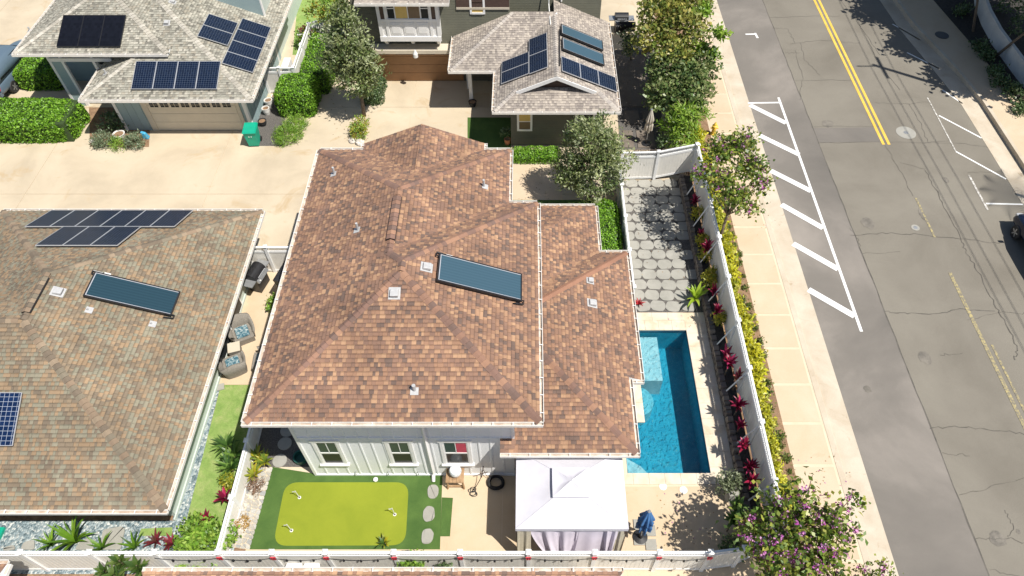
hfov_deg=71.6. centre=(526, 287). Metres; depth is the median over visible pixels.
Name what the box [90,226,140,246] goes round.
solar module
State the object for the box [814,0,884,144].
yellow centre line
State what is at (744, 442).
ti plant
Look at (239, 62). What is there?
solar module
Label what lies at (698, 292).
young palm
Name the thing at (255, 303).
side patio
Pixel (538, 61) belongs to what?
solar module
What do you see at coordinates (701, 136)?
croton shrub
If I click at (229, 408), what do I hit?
side lawn
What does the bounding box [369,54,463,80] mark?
garage door
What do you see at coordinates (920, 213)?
oil stain
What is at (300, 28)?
shrub
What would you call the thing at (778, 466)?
croton shrub
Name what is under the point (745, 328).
croton shrub
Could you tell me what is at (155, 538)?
red bromeliad
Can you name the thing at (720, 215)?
croton shrub
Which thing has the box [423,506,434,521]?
stepping stone
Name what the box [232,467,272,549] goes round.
flagstone bed
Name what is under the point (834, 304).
hatch bar
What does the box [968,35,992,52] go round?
shade shrub
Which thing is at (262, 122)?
plant pot
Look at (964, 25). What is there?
planting bed
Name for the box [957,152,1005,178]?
parking line
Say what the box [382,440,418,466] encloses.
window
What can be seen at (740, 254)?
ground cover shrub
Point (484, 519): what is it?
patio
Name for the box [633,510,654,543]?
patio umbrella
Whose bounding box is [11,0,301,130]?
teal house
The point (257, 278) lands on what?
gas grill
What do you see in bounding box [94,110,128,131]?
shrub
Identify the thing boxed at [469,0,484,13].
window
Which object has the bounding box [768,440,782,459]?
croton shrub
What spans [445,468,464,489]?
wooden table
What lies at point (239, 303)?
sliding door
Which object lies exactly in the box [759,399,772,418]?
croton shrub
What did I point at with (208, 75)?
solar module
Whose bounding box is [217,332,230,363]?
sliding door
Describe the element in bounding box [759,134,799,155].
hatch bar
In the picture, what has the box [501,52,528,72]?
solar module
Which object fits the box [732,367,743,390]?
ti plant
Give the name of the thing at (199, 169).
driveway
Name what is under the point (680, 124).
bamboo shrub
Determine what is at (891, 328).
road seam
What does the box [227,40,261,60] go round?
solar module
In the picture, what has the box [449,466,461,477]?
ceramic drum
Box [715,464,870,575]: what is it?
flowering tree
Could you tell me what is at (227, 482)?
shrub
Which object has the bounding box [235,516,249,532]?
rock
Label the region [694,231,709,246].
croton bush
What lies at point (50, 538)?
spider lily
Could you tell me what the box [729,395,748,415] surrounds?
ti plant
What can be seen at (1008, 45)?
shade tree
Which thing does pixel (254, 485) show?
shrub
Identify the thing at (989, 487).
road crack
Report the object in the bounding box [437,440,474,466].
window
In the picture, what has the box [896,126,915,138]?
manhole
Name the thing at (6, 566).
corner house
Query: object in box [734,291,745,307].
croton shrub
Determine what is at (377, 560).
string lights
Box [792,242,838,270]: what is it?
hatch bar
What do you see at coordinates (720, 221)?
croton shrub
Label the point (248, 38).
solar module
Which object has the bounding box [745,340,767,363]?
croton shrub
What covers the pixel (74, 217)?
solar module
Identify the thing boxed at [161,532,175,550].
red bromeliad
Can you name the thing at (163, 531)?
turf square
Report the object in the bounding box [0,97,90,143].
clipped hedge
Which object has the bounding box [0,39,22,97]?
parked car
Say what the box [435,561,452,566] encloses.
shrub
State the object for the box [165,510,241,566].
shrub
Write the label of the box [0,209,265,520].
neighbour house
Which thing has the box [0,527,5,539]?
utility box
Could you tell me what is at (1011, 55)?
garden wall
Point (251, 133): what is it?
wheeled bin
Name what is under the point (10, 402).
solar module
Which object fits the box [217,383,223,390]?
splash block
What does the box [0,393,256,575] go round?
side yard soil
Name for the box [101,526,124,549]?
flat stone
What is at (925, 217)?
worn centre line
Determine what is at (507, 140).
plant pot
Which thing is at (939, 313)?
road crack
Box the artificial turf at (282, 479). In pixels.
[250,467,441,548]
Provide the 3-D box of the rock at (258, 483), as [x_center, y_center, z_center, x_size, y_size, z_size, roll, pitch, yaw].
[-9.968,7.270,26.039,0.554,0.246,0.520,17,53,14]
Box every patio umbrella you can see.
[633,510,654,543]
[641,108,653,146]
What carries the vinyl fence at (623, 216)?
on the paver court
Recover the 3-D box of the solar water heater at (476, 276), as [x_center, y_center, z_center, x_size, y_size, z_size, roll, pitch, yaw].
[-1.593,-0.362,24.323,3.014,1.256,1.479,0,51,0]
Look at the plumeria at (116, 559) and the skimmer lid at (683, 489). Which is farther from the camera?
the skimmer lid at (683, 489)
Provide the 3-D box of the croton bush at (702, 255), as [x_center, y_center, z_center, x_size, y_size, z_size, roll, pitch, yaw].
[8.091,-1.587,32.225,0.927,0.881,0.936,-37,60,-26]
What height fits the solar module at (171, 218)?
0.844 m
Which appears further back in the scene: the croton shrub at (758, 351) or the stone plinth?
the croton shrub at (758, 351)
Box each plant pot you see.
[112,130,124,139]
[257,118,266,126]
[261,105,269,114]
[264,97,272,107]
[468,99,476,106]
[504,137,510,144]
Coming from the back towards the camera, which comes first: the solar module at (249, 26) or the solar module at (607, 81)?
the solar module at (249, 26)
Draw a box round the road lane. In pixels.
[717,0,987,575]
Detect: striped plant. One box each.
[244,460,264,481]
[249,444,265,463]
[252,448,273,468]
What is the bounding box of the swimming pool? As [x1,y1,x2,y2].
[624,312,733,506]
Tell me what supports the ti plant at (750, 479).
on the planting bed at (716, 335)
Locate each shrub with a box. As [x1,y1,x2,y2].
[84,127,115,152]
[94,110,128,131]
[106,136,125,152]
[122,128,146,150]
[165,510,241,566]
[217,469,236,490]
[234,512,251,530]
[245,473,265,496]
[265,292,275,312]
[271,111,309,147]
[294,28,312,46]
[297,25,312,32]
[346,114,370,139]
[359,75,387,105]
[396,548,426,566]
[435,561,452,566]
[499,127,510,137]
[616,25,638,59]
[640,47,723,120]
[642,94,676,149]
[653,98,716,149]
[691,128,708,143]
[701,152,712,165]
[713,199,724,213]
[714,209,728,221]
[714,217,730,229]
[715,467,747,499]
[717,532,801,568]
[719,239,736,252]
[721,230,737,247]
[722,245,738,263]
[724,257,739,278]
[728,265,741,282]
[730,277,741,292]
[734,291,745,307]
[735,249,742,257]
[736,305,749,314]
[738,307,758,331]
[740,322,754,335]
[741,282,749,291]
[743,333,761,356]
[744,301,754,309]
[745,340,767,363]
[749,358,768,382]
[752,324,758,331]
[752,374,769,392]
[755,335,766,347]
[756,390,771,405]
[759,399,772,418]
[763,378,774,387]
[764,414,777,433]
[765,385,774,398]
[765,430,779,446]
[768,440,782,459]
[771,457,785,473]
[772,429,786,441]
[775,470,787,484]
[777,478,793,500]
[778,442,786,453]
[781,452,793,463]
[951,0,974,18]
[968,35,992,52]
[977,46,996,61]
[985,60,1009,76]
[987,69,1018,91]
[991,0,1023,14]
[1001,80,1023,100]
[1006,9,1023,35]
[1010,99,1023,117]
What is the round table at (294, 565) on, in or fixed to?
on the patio at (484, 519)
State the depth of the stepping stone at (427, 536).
24.97 m
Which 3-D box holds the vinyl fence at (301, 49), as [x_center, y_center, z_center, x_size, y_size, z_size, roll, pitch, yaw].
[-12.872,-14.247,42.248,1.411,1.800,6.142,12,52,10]
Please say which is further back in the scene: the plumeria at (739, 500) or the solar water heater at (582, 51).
the solar water heater at (582, 51)
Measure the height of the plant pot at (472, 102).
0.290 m
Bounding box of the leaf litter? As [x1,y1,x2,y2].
[331,66,849,568]
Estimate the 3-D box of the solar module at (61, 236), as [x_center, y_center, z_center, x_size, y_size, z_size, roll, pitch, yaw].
[-18.701,-2.083,28.628,1.064,0.865,1.764,0,51,0]
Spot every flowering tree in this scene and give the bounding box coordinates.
[690,122,777,234]
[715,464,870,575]
[848,553,903,575]
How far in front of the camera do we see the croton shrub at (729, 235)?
33.04 m
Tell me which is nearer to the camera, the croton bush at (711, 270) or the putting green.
the putting green
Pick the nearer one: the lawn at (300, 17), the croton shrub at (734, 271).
the croton shrub at (734, 271)
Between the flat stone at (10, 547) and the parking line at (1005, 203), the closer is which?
the flat stone at (10, 547)
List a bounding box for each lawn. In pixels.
[187,385,250,524]
[293,0,335,54]
[467,117,510,148]
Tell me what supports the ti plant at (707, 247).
on the planting bed at (716, 335)
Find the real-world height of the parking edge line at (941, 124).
0.001 m
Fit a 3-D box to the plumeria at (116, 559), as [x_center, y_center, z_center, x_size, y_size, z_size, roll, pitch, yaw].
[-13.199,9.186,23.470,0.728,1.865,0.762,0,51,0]
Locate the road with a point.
(912, 277)
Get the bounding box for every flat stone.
[3,545,14,550]
[21,540,34,549]
[76,538,93,549]
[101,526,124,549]
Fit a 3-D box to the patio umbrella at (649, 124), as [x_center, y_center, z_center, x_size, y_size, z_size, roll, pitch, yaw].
[6.403,-8.473,37.298,0.520,2.320,0.520,0,51,0]
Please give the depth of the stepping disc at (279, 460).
26.74 m
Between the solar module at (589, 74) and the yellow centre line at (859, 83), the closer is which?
the solar module at (589, 74)
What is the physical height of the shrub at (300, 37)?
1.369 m
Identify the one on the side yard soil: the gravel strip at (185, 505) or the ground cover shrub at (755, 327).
the gravel strip at (185, 505)
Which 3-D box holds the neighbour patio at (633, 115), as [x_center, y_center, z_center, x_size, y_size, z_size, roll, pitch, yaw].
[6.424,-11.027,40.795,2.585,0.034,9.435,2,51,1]
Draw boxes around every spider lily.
[33,525,57,550]
[46,515,96,550]
[86,531,113,550]
[116,529,144,550]
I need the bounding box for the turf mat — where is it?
[440,497,452,535]
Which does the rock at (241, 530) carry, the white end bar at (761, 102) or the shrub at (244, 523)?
the shrub at (244, 523)
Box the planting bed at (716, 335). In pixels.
[678,173,765,538]
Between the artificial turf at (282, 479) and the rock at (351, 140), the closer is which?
the artificial turf at (282, 479)
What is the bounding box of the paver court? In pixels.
[613,179,702,311]
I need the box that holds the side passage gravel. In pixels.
[257,428,309,466]
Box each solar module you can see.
[0,392,21,445]
[25,210,73,227]
[35,226,88,246]
[50,210,97,227]
[56,15,83,46]
[63,226,114,246]
[76,210,121,225]
[78,15,104,46]
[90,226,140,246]
[99,15,125,46]
[101,210,144,225]
[126,210,168,227]
[131,61,156,88]
[150,210,192,227]
[152,61,177,88]
[174,61,199,88]
[195,61,220,88]
[197,25,232,45]
[203,14,237,33]
[222,51,256,72]
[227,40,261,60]
[232,29,266,48]
[238,18,270,37]
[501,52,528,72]
[501,62,528,83]
[529,32,546,55]
[529,49,547,73]
[561,56,580,77]
[580,64,598,84]
[598,71,616,91]
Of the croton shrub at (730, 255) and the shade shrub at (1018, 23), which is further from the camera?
the shade shrub at (1018, 23)
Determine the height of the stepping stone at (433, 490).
0.035 m
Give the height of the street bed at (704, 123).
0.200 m
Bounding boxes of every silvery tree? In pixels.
[314,0,391,116]
[547,109,638,205]
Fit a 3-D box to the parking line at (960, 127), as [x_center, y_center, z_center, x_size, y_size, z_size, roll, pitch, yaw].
[23.968,-8.937,39.308,0.100,0.001,2.528,-33,58,-23]
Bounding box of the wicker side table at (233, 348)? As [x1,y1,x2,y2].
[227,341,241,355]
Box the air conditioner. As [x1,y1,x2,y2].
[281,58,292,70]
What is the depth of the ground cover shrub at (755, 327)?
30.50 m
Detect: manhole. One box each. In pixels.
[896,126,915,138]
[911,225,919,230]
[935,31,948,38]
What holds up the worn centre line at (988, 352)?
on the road
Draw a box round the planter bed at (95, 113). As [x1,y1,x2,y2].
[89,107,149,146]
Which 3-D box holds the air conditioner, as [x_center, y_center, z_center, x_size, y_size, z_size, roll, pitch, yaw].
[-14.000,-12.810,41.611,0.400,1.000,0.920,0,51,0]
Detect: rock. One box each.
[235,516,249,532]
[248,479,263,494]
[348,138,355,142]
[356,139,364,145]
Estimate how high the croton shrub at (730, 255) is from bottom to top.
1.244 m
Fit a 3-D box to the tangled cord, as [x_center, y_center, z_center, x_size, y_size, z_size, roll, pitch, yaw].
[-1.811,7.248,25.921,0.737,0.464,0.387,-33,58,-23]
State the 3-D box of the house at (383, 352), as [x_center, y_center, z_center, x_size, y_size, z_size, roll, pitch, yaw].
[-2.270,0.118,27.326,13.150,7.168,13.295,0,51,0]
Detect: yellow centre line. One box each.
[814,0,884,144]
[818,0,890,144]
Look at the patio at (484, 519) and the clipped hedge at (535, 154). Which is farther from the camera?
the clipped hedge at (535, 154)
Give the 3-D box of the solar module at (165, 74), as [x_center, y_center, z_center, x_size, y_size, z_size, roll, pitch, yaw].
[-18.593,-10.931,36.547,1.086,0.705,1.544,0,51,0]
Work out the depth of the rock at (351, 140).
38.17 m
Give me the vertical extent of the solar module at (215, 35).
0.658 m
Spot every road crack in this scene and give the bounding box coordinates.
[853,232,999,243]
[884,308,990,314]
[925,170,1017,359]
[930,426,1022,433]
[960,478,1022,494]
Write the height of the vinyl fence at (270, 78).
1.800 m
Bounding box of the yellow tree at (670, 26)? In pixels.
[627,0,715,68]
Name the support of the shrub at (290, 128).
on the driveway
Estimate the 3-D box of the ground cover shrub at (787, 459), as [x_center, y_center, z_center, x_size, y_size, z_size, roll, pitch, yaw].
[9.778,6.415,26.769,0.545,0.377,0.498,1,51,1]
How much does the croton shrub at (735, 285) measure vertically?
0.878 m
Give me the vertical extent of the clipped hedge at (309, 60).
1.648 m
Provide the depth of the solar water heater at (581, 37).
37.77 m
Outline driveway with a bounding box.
[0,0,693,312]
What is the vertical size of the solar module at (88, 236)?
0.865 m
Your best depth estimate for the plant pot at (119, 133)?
38.32 m
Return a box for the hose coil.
[487,475,504,489]
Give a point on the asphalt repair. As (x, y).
(858, 134)
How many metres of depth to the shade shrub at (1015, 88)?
40.28 m
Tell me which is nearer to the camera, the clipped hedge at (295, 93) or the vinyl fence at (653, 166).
the vinyl fence at (653, 166)
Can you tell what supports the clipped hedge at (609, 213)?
on the driveway
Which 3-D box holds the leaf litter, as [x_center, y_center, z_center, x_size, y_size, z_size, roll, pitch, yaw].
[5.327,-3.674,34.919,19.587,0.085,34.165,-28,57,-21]
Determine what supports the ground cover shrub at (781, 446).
on the street bed at (704, 123)
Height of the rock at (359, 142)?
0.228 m
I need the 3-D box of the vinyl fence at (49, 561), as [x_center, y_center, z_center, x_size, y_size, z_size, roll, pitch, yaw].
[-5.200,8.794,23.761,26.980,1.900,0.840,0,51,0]
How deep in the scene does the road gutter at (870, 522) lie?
30.08 m
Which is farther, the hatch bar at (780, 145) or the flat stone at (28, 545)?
the hatch bar at (780, 145)
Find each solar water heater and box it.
[83,270,180,318]
[436,251,523,304]
[560,24,603,50]
[561,37,604,65]
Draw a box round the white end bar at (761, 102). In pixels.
[748,102,779,103]
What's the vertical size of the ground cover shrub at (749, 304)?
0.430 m
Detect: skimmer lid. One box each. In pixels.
[659,484,666,489]
[680,486,686,493]
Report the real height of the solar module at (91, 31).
0.807 m
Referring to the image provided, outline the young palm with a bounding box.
[685,280,708,306]
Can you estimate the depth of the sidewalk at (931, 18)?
42.88 m
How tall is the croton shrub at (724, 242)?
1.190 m
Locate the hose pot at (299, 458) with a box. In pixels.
[293,450,306,464]
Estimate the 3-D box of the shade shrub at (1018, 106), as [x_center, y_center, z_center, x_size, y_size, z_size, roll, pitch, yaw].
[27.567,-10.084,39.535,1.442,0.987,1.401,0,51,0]
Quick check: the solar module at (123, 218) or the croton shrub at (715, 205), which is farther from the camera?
the croton shrub at (715, 205)
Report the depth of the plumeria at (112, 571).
22.76 m
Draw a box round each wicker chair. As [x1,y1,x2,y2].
[217,350,247,379]
[228,313,255,345]
[251,345,261,371]
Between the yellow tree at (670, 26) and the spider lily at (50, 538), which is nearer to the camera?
the spider lily at (50, 538)
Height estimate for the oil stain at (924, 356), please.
0.001 m
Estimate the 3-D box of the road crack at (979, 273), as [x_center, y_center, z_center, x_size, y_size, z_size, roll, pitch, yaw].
[20.829,-1.567,33.416,0.464,0.001,11.764,1,51,1]
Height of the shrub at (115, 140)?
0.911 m
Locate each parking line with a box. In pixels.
[907,52,938,68]
[939,115,981,137]
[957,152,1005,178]
[986,203,1022,204]
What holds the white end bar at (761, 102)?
on the road lane
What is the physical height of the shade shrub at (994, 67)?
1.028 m
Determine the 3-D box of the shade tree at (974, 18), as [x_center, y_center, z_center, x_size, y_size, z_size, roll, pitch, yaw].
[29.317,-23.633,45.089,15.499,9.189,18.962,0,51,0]
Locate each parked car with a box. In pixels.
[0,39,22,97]
[1010,213,1023,240]
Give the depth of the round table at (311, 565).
23.69 m
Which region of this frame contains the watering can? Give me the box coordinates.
[140,131,149,138]
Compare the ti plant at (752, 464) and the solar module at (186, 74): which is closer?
the ti plant at (752, 464)
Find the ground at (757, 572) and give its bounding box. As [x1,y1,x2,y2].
[245,549,766,574]
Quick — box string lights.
[155,558,709,562]
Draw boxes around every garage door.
[146,103,242,129]
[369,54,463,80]
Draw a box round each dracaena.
[209,431,239,456]
[215,450,250,480]
[217,439,242,469]
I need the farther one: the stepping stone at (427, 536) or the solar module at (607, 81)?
the solar module at (607, 81)
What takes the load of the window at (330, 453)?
in the house at (383, 352)
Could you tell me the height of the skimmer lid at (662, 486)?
0.016 m
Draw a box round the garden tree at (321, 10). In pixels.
[297,0,349,37]
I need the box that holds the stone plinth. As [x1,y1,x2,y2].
[723,487,739,502]
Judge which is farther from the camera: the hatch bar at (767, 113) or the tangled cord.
the hatch bar at (767, 113)
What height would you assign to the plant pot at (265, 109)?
0.421 m
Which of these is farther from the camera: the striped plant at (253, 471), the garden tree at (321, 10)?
the garden tree at (321, 10)
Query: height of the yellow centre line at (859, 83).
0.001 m
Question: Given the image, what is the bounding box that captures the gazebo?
[516,458,628,550]
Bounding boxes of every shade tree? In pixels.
[971,0,978,31]
[995,32,1023,57]
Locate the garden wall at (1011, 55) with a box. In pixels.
[974,0,1023,86]
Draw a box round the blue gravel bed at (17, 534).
[0,521,233,573]
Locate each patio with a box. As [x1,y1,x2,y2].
[219,271,277,384]
[245,313,755,575]
[614,50,664,149]
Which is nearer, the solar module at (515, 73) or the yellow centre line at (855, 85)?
the solar module at (515, 73)
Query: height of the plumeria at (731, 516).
1.616 m
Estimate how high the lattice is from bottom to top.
1.830 m
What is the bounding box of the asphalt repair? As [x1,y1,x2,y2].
[811,127,885,142]
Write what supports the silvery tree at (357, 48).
on the driveway
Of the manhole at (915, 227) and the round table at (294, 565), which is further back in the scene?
the manhole at (915, 227)
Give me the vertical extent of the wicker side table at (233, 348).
0.460 m
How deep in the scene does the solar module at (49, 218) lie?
30.24 m
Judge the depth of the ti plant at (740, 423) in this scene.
26.56 m
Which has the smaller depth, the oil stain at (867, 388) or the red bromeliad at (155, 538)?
the red bromeliad at (155, 538)
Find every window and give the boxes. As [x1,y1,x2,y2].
[308,440,349,466]
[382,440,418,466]
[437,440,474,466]
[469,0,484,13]
[517,115,531,130]
[575,115,594,130]
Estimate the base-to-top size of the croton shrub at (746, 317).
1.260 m
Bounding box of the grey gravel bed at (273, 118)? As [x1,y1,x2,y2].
[258,97,284,145]
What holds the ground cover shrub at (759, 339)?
on the street bed at (704, 123)
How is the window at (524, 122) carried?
in the olive house at (469, 41)
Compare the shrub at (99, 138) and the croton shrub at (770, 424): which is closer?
the croton shrub at (770, 424)
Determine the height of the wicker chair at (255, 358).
0.924 m
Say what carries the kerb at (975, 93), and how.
on the ground at (757, 572)
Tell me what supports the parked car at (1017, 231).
on the road
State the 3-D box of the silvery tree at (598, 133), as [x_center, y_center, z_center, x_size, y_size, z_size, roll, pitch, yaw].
[3.035,-5.959,33.500,3.673,5.142,3.710,-32,58,-23]
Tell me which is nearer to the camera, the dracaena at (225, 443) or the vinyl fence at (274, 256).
the dracaena at (225, 443)
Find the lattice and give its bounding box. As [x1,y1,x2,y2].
[634,147,694,175]
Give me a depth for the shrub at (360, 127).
38.27 m
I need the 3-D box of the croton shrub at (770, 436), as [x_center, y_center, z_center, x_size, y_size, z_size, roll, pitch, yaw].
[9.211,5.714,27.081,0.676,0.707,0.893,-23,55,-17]
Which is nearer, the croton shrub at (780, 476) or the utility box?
the utility box
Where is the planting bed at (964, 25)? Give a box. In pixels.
[934,0,1023,99]
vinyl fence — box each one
[0,531,776,571]
[216,428,261,550]
[250,245,289,272]
[263,66,295,93]
[291,12,343,72]
[616,164,635,293]
[621,142,698,179]
[687,143,787,533]
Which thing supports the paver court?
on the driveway
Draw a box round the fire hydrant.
[710,122,718,134]
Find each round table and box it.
[285,563,301,566]
[303,563,319,566]
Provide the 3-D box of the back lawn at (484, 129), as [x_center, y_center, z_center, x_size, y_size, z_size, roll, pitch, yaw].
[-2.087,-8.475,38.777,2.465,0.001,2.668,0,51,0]
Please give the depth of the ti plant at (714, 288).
30.41 m
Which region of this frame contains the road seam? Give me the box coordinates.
[762,0,989,575]
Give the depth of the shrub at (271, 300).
30.95 m
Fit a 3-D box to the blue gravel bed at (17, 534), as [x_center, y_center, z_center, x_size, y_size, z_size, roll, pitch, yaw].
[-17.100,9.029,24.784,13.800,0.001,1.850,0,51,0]
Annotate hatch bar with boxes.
[749,104,786,123]
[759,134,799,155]
[770,169,811,192]
[780,203,823,229]
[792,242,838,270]
[807,288,855,317]
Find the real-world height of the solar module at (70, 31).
0.807 m
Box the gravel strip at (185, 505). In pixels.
[173,391,218,521]
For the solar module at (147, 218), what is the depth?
30.24 m
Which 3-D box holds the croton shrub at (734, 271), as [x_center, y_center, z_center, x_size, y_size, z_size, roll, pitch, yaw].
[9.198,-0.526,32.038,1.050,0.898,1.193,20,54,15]
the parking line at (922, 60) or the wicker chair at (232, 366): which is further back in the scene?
the parking line at (922, 60)
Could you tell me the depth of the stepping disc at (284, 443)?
27.18 m
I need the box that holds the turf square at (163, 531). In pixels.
[139,527,171,535]
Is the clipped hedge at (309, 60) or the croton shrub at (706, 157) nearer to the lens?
the croton shrub at (706, 157)
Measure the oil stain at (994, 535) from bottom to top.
0.001 m
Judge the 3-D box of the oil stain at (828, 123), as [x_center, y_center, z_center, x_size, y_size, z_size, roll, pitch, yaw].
[16.710,-9.136,39.469,0.674,0.001,0.700,0,51,0]
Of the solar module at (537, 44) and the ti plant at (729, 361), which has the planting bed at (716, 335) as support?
the ti plant at (729, 361)
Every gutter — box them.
[710,0,898,575]
[880,0,1023,205]
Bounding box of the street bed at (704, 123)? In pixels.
[654,13,817,575]
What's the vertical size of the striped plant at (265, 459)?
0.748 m
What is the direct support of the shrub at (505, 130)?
in the plant pot at (507, 140)
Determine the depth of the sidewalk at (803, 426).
29.80 m
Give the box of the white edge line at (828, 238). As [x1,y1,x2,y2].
[777,97,862,331]
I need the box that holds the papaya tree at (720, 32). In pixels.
[689,0,733,60]
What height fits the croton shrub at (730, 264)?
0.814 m
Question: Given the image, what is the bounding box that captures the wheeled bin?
[242,122,261,145]
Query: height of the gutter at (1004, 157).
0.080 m
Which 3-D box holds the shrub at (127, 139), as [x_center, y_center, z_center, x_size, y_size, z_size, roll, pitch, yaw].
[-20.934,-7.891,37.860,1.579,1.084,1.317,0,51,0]
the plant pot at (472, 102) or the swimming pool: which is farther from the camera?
the plant pot at (472, 102)
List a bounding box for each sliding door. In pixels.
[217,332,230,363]
[229,298,242,329]
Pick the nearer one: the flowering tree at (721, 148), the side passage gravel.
the side passage gravel
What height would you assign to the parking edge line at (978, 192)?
0.001 m
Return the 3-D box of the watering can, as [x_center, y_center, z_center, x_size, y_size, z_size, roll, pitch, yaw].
[-20.635,-8.265,38.341,0.338,0.431,0.249,0,51,0]
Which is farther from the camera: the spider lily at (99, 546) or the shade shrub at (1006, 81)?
the shade shrub at (1006, 81)
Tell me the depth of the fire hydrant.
38.29 m
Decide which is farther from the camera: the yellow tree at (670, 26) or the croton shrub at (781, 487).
the yellow tree at (670, 26)
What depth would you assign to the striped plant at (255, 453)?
26.49 m
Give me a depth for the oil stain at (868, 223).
34.68 m
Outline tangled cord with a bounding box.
[468,475,481,496]
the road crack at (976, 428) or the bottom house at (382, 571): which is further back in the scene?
the road crack at (976, 428)
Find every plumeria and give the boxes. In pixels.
[93,560,114,575]
[101,565,125,575]
[106,550,137,575]
[123,554,148,575]
[724,509,743,531]
[727,495,748,513]
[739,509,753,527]
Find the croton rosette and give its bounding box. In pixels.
[375,533,390,548]
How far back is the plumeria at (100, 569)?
22.72 m
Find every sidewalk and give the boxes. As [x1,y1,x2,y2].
[683,3,867,575]
[900,0,1023,156]
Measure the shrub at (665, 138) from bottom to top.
1.249 m
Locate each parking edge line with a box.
[927,98,956,151]
[968,175,988,209]
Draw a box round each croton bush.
[689,205,703,220]
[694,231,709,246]
[695,244,712,262]
[698,272,717,288]
[702,264,716,281]
[710,308,726,326]
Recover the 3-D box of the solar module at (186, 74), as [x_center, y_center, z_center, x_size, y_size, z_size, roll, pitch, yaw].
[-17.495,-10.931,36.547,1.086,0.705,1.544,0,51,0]
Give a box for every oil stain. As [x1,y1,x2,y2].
[822,120,833,127]
[861,217,874,228]
[863,385,871,392]
[918,208,925,219]
[918,351,931,364]
[989,530,1006,546]
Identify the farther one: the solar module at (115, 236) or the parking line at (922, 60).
the parking line at (922, 60)
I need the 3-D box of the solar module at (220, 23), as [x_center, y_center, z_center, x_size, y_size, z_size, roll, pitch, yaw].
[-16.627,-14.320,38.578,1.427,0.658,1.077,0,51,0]
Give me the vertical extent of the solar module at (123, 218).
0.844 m
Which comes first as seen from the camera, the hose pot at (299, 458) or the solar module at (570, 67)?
the hose pot at (299, 458)
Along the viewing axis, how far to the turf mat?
25.46 m
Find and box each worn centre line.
[915,198,935,236]
[948,272,1023,427]
[991,345,1023,410]
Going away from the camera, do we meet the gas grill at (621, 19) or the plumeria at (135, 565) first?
the plumeria at (135, 565)
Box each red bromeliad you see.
[142,527,162,548]
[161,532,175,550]
[635,298,644,305]
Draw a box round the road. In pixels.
[763,0,1023,575]
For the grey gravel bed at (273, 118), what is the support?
on the driveway
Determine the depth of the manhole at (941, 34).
44.47 m
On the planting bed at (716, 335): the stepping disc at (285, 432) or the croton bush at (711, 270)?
the croton bush at (711, 270)
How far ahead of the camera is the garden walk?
36.22 m
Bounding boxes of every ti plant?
[199,508,213,521]
[213,486,230,503]
[690,193,700,212]
[700,238,713,259]
[709,283,718,301]
[713,303,724,321]
[721,343,733,362]
[723,353,738,374]
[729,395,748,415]
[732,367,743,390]
[735,415,746,432]
[737,436,750,455]
[743,458,759,473]
[744,472,761,489]
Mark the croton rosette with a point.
(384, 542)
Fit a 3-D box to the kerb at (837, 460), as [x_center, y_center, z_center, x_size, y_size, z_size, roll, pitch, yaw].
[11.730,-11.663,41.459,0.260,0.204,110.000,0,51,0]
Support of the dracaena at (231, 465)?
on the side lawn at (229, 408)
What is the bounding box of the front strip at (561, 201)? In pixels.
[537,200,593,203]
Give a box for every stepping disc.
[272,454,286,467]
[278,437,291,449]
[280,428,291,436]
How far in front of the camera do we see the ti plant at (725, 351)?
28.52 m
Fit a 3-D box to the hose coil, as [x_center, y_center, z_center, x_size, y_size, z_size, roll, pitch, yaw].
[-1.145,7.152,26.144,0.644,0.227,0.564,0,51,0]
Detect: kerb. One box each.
[707,16,874,574]
[893,0,1023,170]
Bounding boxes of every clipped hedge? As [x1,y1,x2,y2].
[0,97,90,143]
[12,57,64,90]
[272,72,321,117]
[300,32,335,94]
[512,145,560,164]
[595,198,622,249]
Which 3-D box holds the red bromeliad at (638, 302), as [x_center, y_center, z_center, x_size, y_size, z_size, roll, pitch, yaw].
[4.936,0.653,31.272,0.582,0.335,0.478,21,54,16]
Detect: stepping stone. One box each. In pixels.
[422,529,433,543]
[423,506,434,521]
[428,485,438,498]
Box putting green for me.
[275,482,407,545]
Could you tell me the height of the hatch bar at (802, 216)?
0.001 m
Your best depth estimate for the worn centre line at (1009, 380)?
29.19 m
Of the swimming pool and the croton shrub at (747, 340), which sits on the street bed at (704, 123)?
the croton shrub at (747, 340)
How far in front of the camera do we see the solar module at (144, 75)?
36.50 m
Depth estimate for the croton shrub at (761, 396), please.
27.98 m
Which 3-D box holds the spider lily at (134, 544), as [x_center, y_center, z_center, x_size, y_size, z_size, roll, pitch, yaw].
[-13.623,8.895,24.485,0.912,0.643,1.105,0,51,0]
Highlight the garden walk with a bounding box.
[512,165,562,199]
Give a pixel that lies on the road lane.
(924, 523)
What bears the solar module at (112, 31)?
on the teal house at (161, 30)
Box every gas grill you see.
[242,259,285,291]
[609,12,635,31]
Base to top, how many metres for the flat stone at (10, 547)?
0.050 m
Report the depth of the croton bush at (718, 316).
29.83 m
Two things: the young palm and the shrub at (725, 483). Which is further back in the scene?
the young palm
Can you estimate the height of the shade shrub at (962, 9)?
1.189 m
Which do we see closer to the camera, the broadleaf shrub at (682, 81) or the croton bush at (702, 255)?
the croton bush at (702, 255)
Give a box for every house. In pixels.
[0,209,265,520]
[0,560,12,575]
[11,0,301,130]
[141,567,623,575]
[240,124,644,481]
[350,0,621,144]

